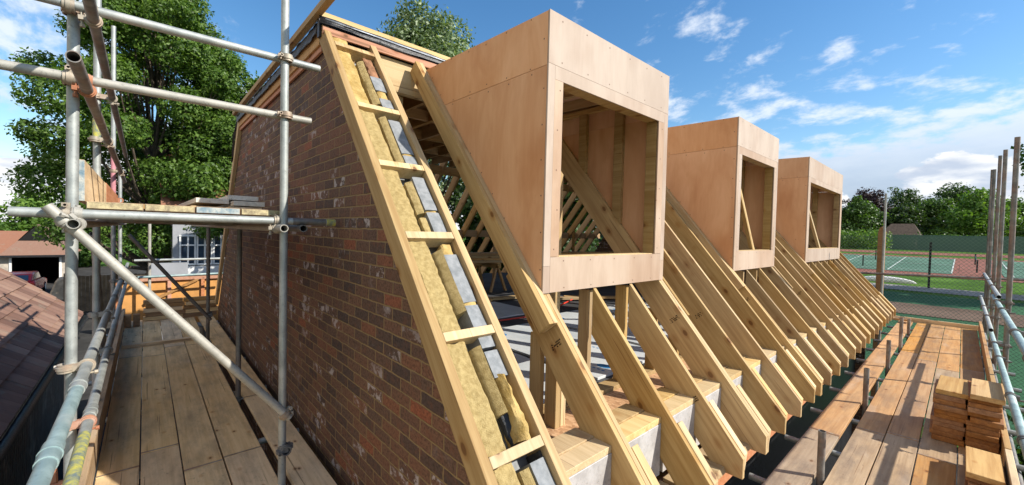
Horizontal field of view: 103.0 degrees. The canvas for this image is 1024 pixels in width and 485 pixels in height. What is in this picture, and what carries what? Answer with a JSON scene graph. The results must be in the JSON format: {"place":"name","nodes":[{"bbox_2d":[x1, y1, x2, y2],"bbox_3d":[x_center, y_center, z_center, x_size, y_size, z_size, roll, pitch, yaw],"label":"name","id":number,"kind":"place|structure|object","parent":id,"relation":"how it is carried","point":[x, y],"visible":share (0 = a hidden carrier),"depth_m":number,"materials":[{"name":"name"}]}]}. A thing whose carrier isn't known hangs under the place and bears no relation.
{"place":"outdoors","nodes":[
{"label":"outdoors","id":0,"kind":"place"},
{"bbox_2d":[0,224,80,276],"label":"garage","id":1,"kind":"structure","parent":0,"point":[22,251],"depth_m":29.13,"materials":[{"name":"tile"}]},
{"bbox_2d":[490,302,524,318],"bbox_3d":[-0.286,1.049,6.360,0.900,0.020,1.050,0,2,-42],"label":"insulation sheet","id":2,"kind":"object","parent":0,"point":[501,310],"visible":0.32,"depth_m":6.27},
{"bbox_2d":[0,222,1023,461],"bbox_3d":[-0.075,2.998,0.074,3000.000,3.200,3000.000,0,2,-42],"label":"ground","id":3,"kind":"structure","parent":0,"point":[919,282],"depth_m":34.84,"materials":[{"name":"green plant"}]},
{"bbox_2d":[0,190,58,236],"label":"tree","id":4,"kind":"object","parent":3,"relation":"on","point":[24,224],"visible":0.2,"depth_m":41.70,"materials":[{"name":"green plant"}]},
{"bbox_2d":[48,224,125,266],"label":"tree","id":5,"kind":"object","parent":3,"relation":"on","point":[84,254],"visible":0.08,"depth_m":40.85,"materials":[{"name":"green plant"}]},
{"bbox_2d":[376,0,476,226],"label":"tree","id":6,"kind":"object","parent":3,"relation":"on","point":[433,34],"visible":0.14,"depth_m":21.55,"materials":[{"name":"green plant"}]},
{"bbox_2d":[45,265,957,484],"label":"yard","id":7,"kind":"structure","parent":3,"relation":"on","point":[84,337],"depth_m":15.10,"materials":[{"name":"concrete"}]},
{"bbox_2d":[11,271,46,290],"bbox_3d":[-30.436,2.492,25.191,1.772,1.458,4.122,0,2,-42],"label":"parked car","id":8,"kind":"object","parent":7,"relation":"on","point":[35,278],"visible":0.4,"depth_m":24.76,"materials":[{"name":"red metal"}]},
{"bbox_2d":[0,268,88,484],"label":"outbuilding","id":9,"kind":"structure","parent":7,"relation":"on","point":[32,317],"depth_m":6.62,"materials":[{"name":"tile"}]},
{"bbox_2d":[50,277,63,299],"bbox_3d":[-26.899,2.667,24.509,1.300,1.320,1.800,0,2,-42],"label":"covered pile","id":10,"kind":"object","parent":7,"relation":"on","point":[57,290],"visible":0.35,"depth_m":23.86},
{"bbox_2d":[63,273,145,311],"bbox_3d":[-20.875,2.547,21.669,4.040,2.000,0.130,0,2,-42],"label":"garden fence","id":11,"kind":"object","parent":7,"relation":"on","point":[83,293],"visible":0.23,"depth_m":20.90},
{"bbox_2d":[0,0,246,275],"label":"tree","id":12,"kind":"object","parent":7,"relation":"on","point":[147,58],"visible":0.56,"depth_m":17.40,"materials":[{"name":"green plant"}]},
{"bbox_2d":[0,0,335,484],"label":"scaffold","id":13,"kind":"object","parent":7,"relation":"on","point":[71,217],"visible":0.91,"depth_m":2.43,"materials":[{"name":"grey metal"}]},
{"bbox_2d":[79,159,105,203],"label":"toe board","id":14,"kind":"object","parent":13,"relation":"on","point":[92,185],"visible":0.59,"depth_m":2.41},
{"bbox_2d":[79,352,114,484],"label":"toe board","id":15,"kind":"object","parent":13,"relation":"on","point":[89,466],"visible":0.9,"depth_m":3.10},
{"bbox_2d":[86,201,143,211],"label":"scaffold board","id":16,"kind":"object","parent":13,"relation":"on","point":[111,206],"visible":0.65,"depth_m":2.25,"materials":[{"name":"wood"}]},
{"bbox_2d":[94,467,138,484],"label":"scaffold board","id":17,"kind":"object","parent":13,"relation":"on","point":[129,477],"visible":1,"depth_m":2.77,"materials":[{"name":"wood"}]},
{"bbox_2d":[95,356,141,478],"bbox_3d":[-3.860,1.571,4.071,0.222,0.040,3.292,0,2,-42],"label":"scaffold board","id":18,"kind":"object","parent":13,"relation":"on","point":[120,450],"visible":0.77,"depth_m":3.54,"materials":[{"name":"wood"}]},
{"bbox_2d":[112,309,124,369],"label":"toe board","id":19,"kind":"object","parent":13,"relation":"on","point":[117,339],"visible":0.7,"depth_m":5.55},
{"bbox_2d":[119,320,142,358],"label":"scaffold board","id":20,"kind":"object","parent":13,"relation":"on","point":[131,334],"visible":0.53,"depth_m":6.07,"materials":[{"name":"wood"}]},
{"bbox_2d":[121,337,191,348],"bbox_3d":[-5.082,1.450,5.942,0.900,0.044,0.080,0,2,-42],"label":"batten","id":21,"kind":"object","parent":20,"relation":"on","point":[142,344],"visible":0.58,"depth_m":5.86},
{"bbox_2d":[143,320,164,356],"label":"scaffold board","id":22,"kind":"object","parent":13,"relation":"on","point":[152,330],"visible":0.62,"depth_m":6.25,"materials":[{"name":"wood"}]},
{"bbox_2d":[141,354,178,454],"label":"scaffold board","id":23,"kind":"object","parent":13,"relation":"on","point":[158,429],"visible":0.8,"depth_m":3.83,"materials":[{"name":"wood"}]},
{"bbox_2d":[140,445,184,484],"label":"scaffold board","id":24,"kind":"object","parent":13,"relation":"on","point":[162,467],"visible":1,"depth_m":2.91,"materials":[{"name":"wood"}]},
{"bbox_2d":[116,275,222,330],"bbox_3d":[-6.825,1.218,8.644,2.350,1.000,0.080,0,2,-42],"label":"hoarding","id":25,"kind":"object","parent":13,"relation":"attached to","point":[166,288],"visible":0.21,"depth_m":8.38,"materials":[{"name":"brown wood"}]},
{"bbox_2d":[145,204,194,213],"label":"scaffold board","id":26,"kind":"object","parent":13,"relation":"on","point":[168,208],"visible":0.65,"depth_m":2.40,"materials":[{"name":"wood"}]},
{"bbox_2d":[160,319,184,349],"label":"scaffold board","id":27,"kind":"object","parent":13,"relation":"on","point":[170,329],"visible":0.55,"depth_m":6.56,"materials":[{"name":"wood"}]},
{"bbox_2d":[165,345,222,473],"bbox_3d":[-3.526,1.568,4.386,0.227,0.040,3.872,0,2,-42],"label":"scaffold board","id":28,"kind":"object","parent":13,"relation":"on","point":[199,446],"visible":0.84,"depth_m":3.71,"materials":[{"name":"wood"}]},
{"bbox_2d":[184,461,230,484],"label":"scaffold board","id":29,"kind":"object","parent":13,"relation":"on","point":[214,474],"visible":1,"depth_m":2.83,"materials":[{"name":"wood"}]},
{"bbox_2d":[190,206,239,214],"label":"scaffold board","id":30,"kind":"object","parent":13,"relation":"on","point":[216,211],"visible":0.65,"depth_m":2.56,"materials":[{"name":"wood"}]},
{"bbox_2d":[186,344,260,459],"bbox_3d":[-3.340,1.572,4.547,0.245,0.040,3.782,0,2,-42],"label":"scaffold board","id":31,"kind":"object","parent":13,"relation":"on","point":[233,432],"visible":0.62,"depth_m":3.90,"materials":[{"name":"wood"}]},
{"bbox_2d":[197,315,268,400],"bbox_3d":[-4.362,1.502,6.122,0.222,0.040,5.180,0,2,-42],"label":"scaffold board","id":32,"kind":"object","parent":13,"relation":"on","point":[221,341],"visible":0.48,"depth_m":5.71,"materials":[{"name":"wood"}]},
{"bbox_2d":[224,447,277,484],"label":"scaffold board","id":33,"kind":"object","parent":13,"relation":"on","point":[252,467],"visible":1,"depth_m":2.92,"materials":[{"name":"wood"}]},
{"bbox_2d":[235,209,279,216],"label":"scaffold board","id":34,"kind":"object","parent":13,"relation":"on","point":[257,212],"visible":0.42,"depth_m":2.71,"materials":[{"name":"wood"}]},
{"bbox_2d":[225,206,261,209],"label":"scaffold board","id":35,"kind":"object","parent":34,"relation":"on","point":[243,207],"visible":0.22,"depth_m":3.30,"materials":[{"name":"wood"}]},
{"bbox_2d":[217,201,264,207],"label":"scaffold board","id":36,"kind":"object","parent":35,"relation":"on","point":[246,204],"visible":0.56,"depth_m":3.38,"materials":[{"name":"wood"}]},
{"bbox_2d":[245,393,336,484],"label":"scaffold board","id":37,"kind":"object","parent":13,"relation":"on","point":[304,466],"visible":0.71,"depth_m":3.19,"materials":[{"name":"wood"}]},
{"bbox_2d":[151,262,187,338],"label":"garden wall","id":38,"kind":"structure","parent":7,"relation":"on","point":[176,268],"depth_m":16.16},
{"bbox_2d":[159,153,228,324],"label":"neighbour house","id":39,"kind":"structure","parent":7,"relation":"on","point":[187,243],"depth_m":18.11,"materials":[{"name":"white paint"}]},
{"bbox_2d":[179,235,195,264],"bbox_3d":[-14.352,0.329,18.013,0.580,1.340,0.105,0,2,-42],"label":"window","id":40,"kind":"structure","parent":39,"relation":"in","point":[187,245],"depth_m":18.00,"materials":[{"name":"white glass"}]},
{"bbox_2d":[196,235,212,264],"bbox_3d":[-13.906,0.330,18.415,0.580,1.340,0.105,0,2,-42],"label":"window","id":41,"kind":"structure","parent":39,"relation":"in","point":[201,243],"depth_m":18.37,"materials":[{"name":"white glass"}]},
{"bbox_2d":[130,46,261,239],"bbox_3d":[-14.957,-3.242,20.753,7.432,13.984,7.571,2,1,17],"label":"tree","id":42,"kind":"object","parent":7,"relation":"on","point":[194,183],"visible":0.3,"depth_m":18.25,"materials":[{"name":"green plant"}]},
{"bbox_2d":[215,0,895,484],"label":"unfinished house","id":43,"kind":"structure","parent":7,"relation":"on","point":[771,310],"depth_m":3.07,"materials":[{"name":"wood"}]},
{"bbox_2d":[474,263,506,291],"bbox_3d":[-0.532,0.714,8.649,0.442,0.582,0.806,0,2,-42],"label":"trestle","id":44,"kind":"object","parent":43,"relation":"on","point":[496,266],"visible":0.8,"depth_m":8.45,"materials":[{"name":"brown wood"}]},
{"bbox_2d":[513,353,596,403],"bbox_3d":[-0.416,1.111,3.659,1.190,0.024,1.990,0,2,-42],"label":"insulation sheet","id":45,"kind":"object","parent":43,"relation":"on","point":[523,362],"visible":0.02,"depth_m":3.63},
{"bbox_2d":[502,323,644,379],"bbox_3d":[0.545,1.114,4.490,1.190,0.024,1.836,0,2,-42],"label":"insulation sheet","id":46,"kind":"object","parent":43,"relation":"on","point":[517,337],"visible":0.27,"depth_m":4.29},
{"bbox_2d":[560,310,667,345],"bbox_3d":[1.435,1.114,5.400,1.190,0.024,2.095,0,2,-42],"label":"insulation sheet","id":47,"kind":"object","parent":43,"relation":"on","point":[570,318],"visible":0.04,"depth_m":5.46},
{"bbox_2d":[748,137,1023,484],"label":"scaffold","id":48,"kind":"object","parent":7,"relation":"on","point":[993,282],"visible":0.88,"depth_m":4.90,"materials":[{"name":"metal"}]},
{"bbox_2d":[762,428,838,484],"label":"scaffold board","id":49,"kind":"object","parent":48,"relation":"on","point":[797,464],"visible":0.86,"depth_m":3.19,"materials":[{"name":"wood"}]},
{"bbox_2d":[809,348,893,438],"bbox_3d":[4.438,1.748,5.152,4.292,0.040,0.220,0,2,-42],"label":"scaffold board","id":50,"kind":"object","parent":48,"relation":"on","point":[837,414],"visible":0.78,"depth_m":4.46,"materials":[{"name":"wood"}]},
{"bbox_2d":[823,428,883,484],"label":"scaffold board","id":51,"kind":"object","parent":48,"relation":"on","point":[855,462],"visible":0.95,"depth_m":3.25,"materials":[{"name":"wood"}]},
{"bbox_2d":[856,351,917,437],"bbox_3d":[4.791,1.759,5.096,4.042,0.040,0.199,0,2,-42],"label":"scaffold board","id":52,"kind":"object","parent":48,"relation":"on","point":[877,417],"visible":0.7,"depth_m":4.57,"materials":[{"name":"wood"}]},
{"bbox_2d":[866,433,918,484],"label":"scaffold board","id":53,"kind":"object","parent":48,"relation":"on","point":[894,463],"visible":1,"depth_m":3.23,"materials":[{"name":"wood"}]},
{"bbox_2d":[876,320,912,351],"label":"scaffold board","id":54,"kind":"object","parent":48,"relation":"on","point":[892,335],"visible":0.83,"depth_m":7.45,"materials":[{"name":"wood"}]},
{"bbox_2d":[887,359,935,441],"bbox_3d":[4.820,1.764,4.840,3.542,0.040,0.210,0,2,-42],"label":"scaffold board","id":55,"kind":"object","parent":48,"relation":"on","point":[907,421],"visible":0.84,"depth_m":4.41,"materials":[{"name":"wood"}]},
{"bbox_2d":[901,323,929,353],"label":"scaffold board","id":56,"kind":"object","parent":48,"relation":"on","point":[915,341],"visible":0.8,"depth_m":7.34,"materials":[{"name":"wood"}]},
{"bbox_2d":[917,324,944,364],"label":"scaffold board","id":57,"kind":"object","parent":48,"relation":"on","point":[930,348],"visible":0.84,"depth_m":6.99,"materials":[{"name":"wood"}]},
{"bbox_2d":[911,454,955,484],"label":"scaffold board","id":58,"kind":"object","parent":48,"relation":"on","point":[929,471],"visible":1,"depth_m":3.10,"materials":[{"name":"wood"}]},
{"bbox_2d":[891,316,977,330],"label":"toe board","id":59,"kind":"object","parent":48,"relation":"on","point":[949,324],"visible":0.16,"depth_m":8.66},
{"bbox_2d":[917,368,958,464],"bbox_3d":[4.708,1.773,4.442,3.442,0.040,0.219,0,2,-42],"label":"scaffold board","id":60,"kind":"object","parent":48,"relation":"on","point":[939,450],"visible":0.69,"depth_m":3.52,"materials":[{"name":"wood"}]},
{"bbox_2d":[931,433,964,446],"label":"plank offcut","id":61,"kind":"object","parent":60,"relation":"on","point":[948,440],"visible":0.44,"depth_m":3.56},
{"bbox_2d":[929,420,962,440],"bbox_3d":[4.035,1.692,3.784,0.580,0.038,0.202,0,2,-43],"label":"plank offcut","id":62,"kind":"object","parent":61,"relation":"on","point":[946,434],"visible":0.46,"depth_m":3.59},
{"bbox_2d":[932,420,964,436],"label":"plank offcut","id":63,"kind":"object","parent":62,"relation":"on","point":[948,430],"visible":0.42,"depth_m":3.57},
{"bbox_2d":[933,420,964,431],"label":"plank offcut","id":64,"kind":"object","parent":63,"relation":"on","point":[962,429],"visible":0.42,"depth_m":3.57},
{"bbox_2d":[930,402,963,426],"bbox_3d":[4.038,1.571,3.772,0.580,0.041,0.201,0,2,-42],"label":"plank offcut","id":65,"kind":"object","parent":64,"relation":"on","point":[933,417],"visible":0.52,"depth_m":3.59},
{"bbox_2d":[934,412,965,423],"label":"plank offcut","id":66,"kind":"object","parent":65,"relation":"on","point":[951,418],"visible":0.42,"depth_m":3.55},
{"bbox_2d":[934,408,967,419],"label":"plank offcut","id":67,"kind":"object","parent":66,"relation":"on","point":[952,414],"visible":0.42,"depth_m":3.54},
{"bbox_2d":[934,402,967,415],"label":"plank offcut","id":68,"kind":"object","parent":67,"relation":"on","point":[961,411],"visible":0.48,"depth_m":3.53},
{"bbox_2d":[933,385,965,408],"bbox_3d":[4.038,1.408,3.759,0.580,0.042,0.199,0,2,-43],"label":"plank offcut","id":69,"kind":"object","parent":68,"relation":"on","point":[949,403],"visible":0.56,"depth_m":3.56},
{"bbox_2d":[933,379,965,403],"bbox_3d":[4.038,1.367,3.754,0.580,0.040,0.194,0,2,-42],"label":"plank offcut","id":70,"kind":"object","parent":69,"relation":"on","point":[949,398],"visible":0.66,"depth_m":3.57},
{"bbox_2d":[935,375,967,399],"bbox_3d":[4.067,1.327,3.751,0.580,0.041,0.197,0,2,-41],"label":"plank offcut","id":71,"kind":"object","parent":70,"relation":"on","point":[952,386],"visible":0.82,"depth_m":3.67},
{"bbox_2d":[936,326,960,371],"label":"scaffold board","id":72,"kind":"object","parent":48,"relation":"on","point":[949,357],"visible":0.8,"depth_m":6.61,"materials":[{"name":"wood"}]},
{"bbox_2d":[957,455,964,484],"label":"scaffold board","id":73,"kind":"object","parent":48,"relation":"on","point":[961,471],"visible":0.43,"depth_m":3.12,"materials":[{"name":"wood"}]},
{"bbox_2d":[958,369,984,455],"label":"scaffold board","id":74,"kind":"object","parent":48,"relation":"on","point":[969,375],"visible":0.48,"depth_m":5.35,"materials":[{"name":"wood"}]},
{"bbox_2d":[969,446,1000,454],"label":"plank offcut","id":75,"kind":"object","parent":74,"relation":"on","point":[989,451],"visible":0.16,"depth_m":3.37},
{"bbox_2d":[965,439,998,453],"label":"plank offcut","id":76,"kind":"object","parent":75,"relation":"on","point":[982,446],"visible":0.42,"depth_m":3.37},
{"bbox_2d":[965,429,999,448],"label":"plank offcut","id":77,"kind":"object","parent":76,"relation":"on","point":[980,441],"visible":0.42,"depth_m":3.38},
{"bbox_2d":[965,424,998,443],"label":"plank offcut","id":78,"kind":"object","parent":77,"relation":"on","point":[985,437],"visible":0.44,"depth_m":3.37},
{"bbox_2d":[966,425,999,437],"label":"plank offcut","id":79,"kind":"object","parent":78,"relation":"on","point":[983,431],"visible":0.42,"depth_m":3.38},
{"bbox_2d":[966,415,999,431],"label":"plank offcut","id":80,"kind":"object","parent":79,"relation":"on","point":[968,422],"visible":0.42,"depth_m":3.40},
{"bbox_2d":[970,408,1003,429],"bbox_3d":[4.140,1.492,3.550,0.620,0.042,0.184,0,2,-41],"label":"plank offcut","id":81,"kind":"object","parent":80,"relation":"on","point":[988,423],"visible":0.46,"depth_m":3.35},
{"bbox_2d":[968,412,1000,422],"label":"plank offcut","id":82,"kind":"object","parent":81,"relation":"on","point":[984,417],"visible":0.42,"depth_m":3.39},
{"bbox_2d":[966,400,1002,418],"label":"plank offcut","id":83,"kind":"object","parent":82,"relation":"on","point":[985,412],"visible":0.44,"depth_m":3.36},
{"bbox_2d":[968,401,1001,412],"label":"plank offcut","id":84,"kind":"object","parent":83,"relation":"on","point":[985,407],"visible":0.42,"depth_m":3.37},
{"bbox_2d":[968,380,1002,407],"bbox_3d":[4.158,1.329,3.586,0.620,0.039,0.186,0,2,-42],"label":"plank offcut","id":85,"kind":"object","parent":84,"relation":"on","point":[982,402],"visible":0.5,"depth_m":3.41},
{"bbox_2d":[970,378,1005,405],"bbox_3d":[4.130,1.289,3.537,0.620,0.040,0.190,0,2,-41],"label":"plank offcut","id":86,"kind":"object","parent":85,"relation":"on","point":[988,391],"visible":0.9,"depth_m":3.46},
{"bbox_2d":[960,328,983,372],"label":"scaffold board","id":87,"kind":"object","parent":48,"relation":"on","point":[970,357],"visible":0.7,"depth_m":6.56,"materials":[{"name":"wood"}]},
{"bbox_2d":[978,321,989,368],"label":"toe board","id":88,"kind":"object","parent":48,"relation":"on","point":[984,349],"visible":0.86,"depth_m":6.54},
{"bbox_2d":[985,358,1011,463],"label":"toe board","id":89,"kind":"object","parent":48,"relation":"on","point":[1004,441],"visible":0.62,"depth_m":3.41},
{"bbox_2d":[1003,449,1019,484],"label":"toe board","id":90,"kind":"object","parent":48,"relation":"on","point":[1009,465],"visible":0.81,"depth_m":2.87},
{"bbox_2d":[452,180,603,273],"bbox_3d":[2.203,-0.954,21.605,10.435,12.837,11.284,1,1,-5],"label":"tree","id":91,"kind":"object","parent":3,"relation":"on","point":[468,206],"visible":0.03,"depth_m":19.13,"materials":[{"name":"green plant"}]},
{"bbox_2d":[570,232,1023,446],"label":"chain link fence","id":92,"kind":"object","parent":3,"relation":"on","point":[940,286],"depth_m":9.92,"materials":[{"name":"green"}]},
{"bbox_2d":[596,243,1023,282],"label":"court surround","id":93,"kind":"object","parent":3,"relation":"on","point":[966,261],"depth_m":42.71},
{"bbox_2d":[844,254,953,273],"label":"court","id":94,"kind":"object","parent":93,"relation":"on","point":[898,265],"visible":0.2,"depth_m":48.50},
{"bbox_2d":[839,249,1023,258],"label":"court","id":95,"kind":"object","parent":93,"relation":"on","point":[926,253],"visible":0.33,"depth_m":62.24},
{"bbox_2d":[840,228,892,248],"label":"hedge","id":96,"kind":"object","parent":3,"relation":"on","point":[857,235],"visible":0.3,"depth_m":73.72,"materials":[{"name":"green plant"}]},
{"bbox_2d":[842,187,891,226],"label":"tree","id":97,"kind":"object","parent":3,"relation":"on","point":[875,198],"visible":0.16,"depth_m":104.73,"materials":[{"name":"purple plant"}]},
{"bbox_2d":[841,195,894,233],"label":"tree","id":98,"kind":"object","parent":3,"relation":"on","point":[864,214],"visible":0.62,"depth_m":91.37,"materials":[{"name":"green plant"}]},
{"bbox_2d":[870,227,885,402],"bbox_3d":[9.150,2.094,10.184,0.140,4.971,0.140,0,2,-42],"label":"wooden post","id":99,"kind":"object","parent":3,"relation":"on","point":[878,270],"visible":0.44,"depth_m":10.12,"materials":[{"name":"brown wood"}]},
{"bbox_2d":[880,187,929,215],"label":"tree","id":100,"kind":"object","parent":3,"relation":"on","point":[901,197],"visible":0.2,"depth_m":106.83,"materials":[{"name":"green plant"}]},
{"bbox_2d":[880,202,940,234],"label":"tree","id":101,"kind":"object","parent":3,"relation":"on","point":[904,214],"visible":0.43,"depth_m":88.70,"materials":[{"name":"green plant"}]},
{"bbox_2d":[840,234,1023,253],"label":"windbreak fence","id":102,"kind":"object","parent":3,"relation":"on","point":[954,246],"visible":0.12,"depth_m":70.34,"materials":[{"name":"teal"}]},
{"bbox_2d":[915,196,966,235],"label":"tree","id":103,"kind":"object","parent":3,"relation":"on","point":[932,207],"visible":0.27,"depth_m":89.97,"materials":[{"name":"green plant"}]},
{"bbox_2d":[865,291,1023,448],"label":"court","id":104,"kind":"object","parent":3,"relation":"on","point":[961,304],"depth_m":21.11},
{"bbox_2d":[889,301,1023,326],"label":"clay strip","id":105,"kind":"object","parent":104,"relation":"on","point":[937,311],"depth_m":23.19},
{"bbox_2d":[923,182,973,234],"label":"tree","id":106,"kind":"object","parent":3,"relation":"on","point":[949,193],"visible":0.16,"depth_m":104.66,"materials":[{"name":"green plant"}]},
{"bbox_2d":[927,186,1023,235],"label":"tree","id":107,"kind":"object","parent":3,"relation":"on","point":[975,205],"visible":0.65,"depth_m":81.36,"materials":[{"name":"green plant"}]},
{"bbox_2d":[0,0,1023,229],"label":"sky","id":108,"kind":"structure","parent":0,"point":[923,95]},
{"bbox_2d":[886,224,921,234],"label":"thatched hut","id":109,"kind":"object","parent":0,"point":[903,229],"visible":0.33,"depth_m":80.16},
{"bbox_2d":[871,283,1023,300],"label":"path","id":110,"kind":"structure","parent":0,"point":[940,290],"depth_m":30.09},
{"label":"scaffold board","id":111,"kind":"object","parent":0,"visible":0},
{"bbox_2d":[178,197,228,206],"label":"scaffold board","id":112,"kind":"object","parent":111,"relation":"on","point":[195,201],"visible":0.61,"depth_m":3.37,"materials":[{"name":"wood"}]},
{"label":"plank offcut","id":113,"kind":"object","parent":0,"visible":0},
{"bbox_2d":[968,466,1006,484],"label":"plank offcut","id":114,"kind":"object","parent":113,"relation":"on","point":[971,483],"visible":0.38,"depth_m":2.84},
{"bbox_2d":[966,477,991,484],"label":"plank offcut","id":115,"kind":"object","parent":114,"relation":"on","point":[975,481],"visible":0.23,"depth_m":2.83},
{"bbox_2d":[965,446,1005,484],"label":"plank offcut","id":116,"kind":"object","parent":115,"relation":"on","point":[984,466],"visible":1,"depth_m":2.90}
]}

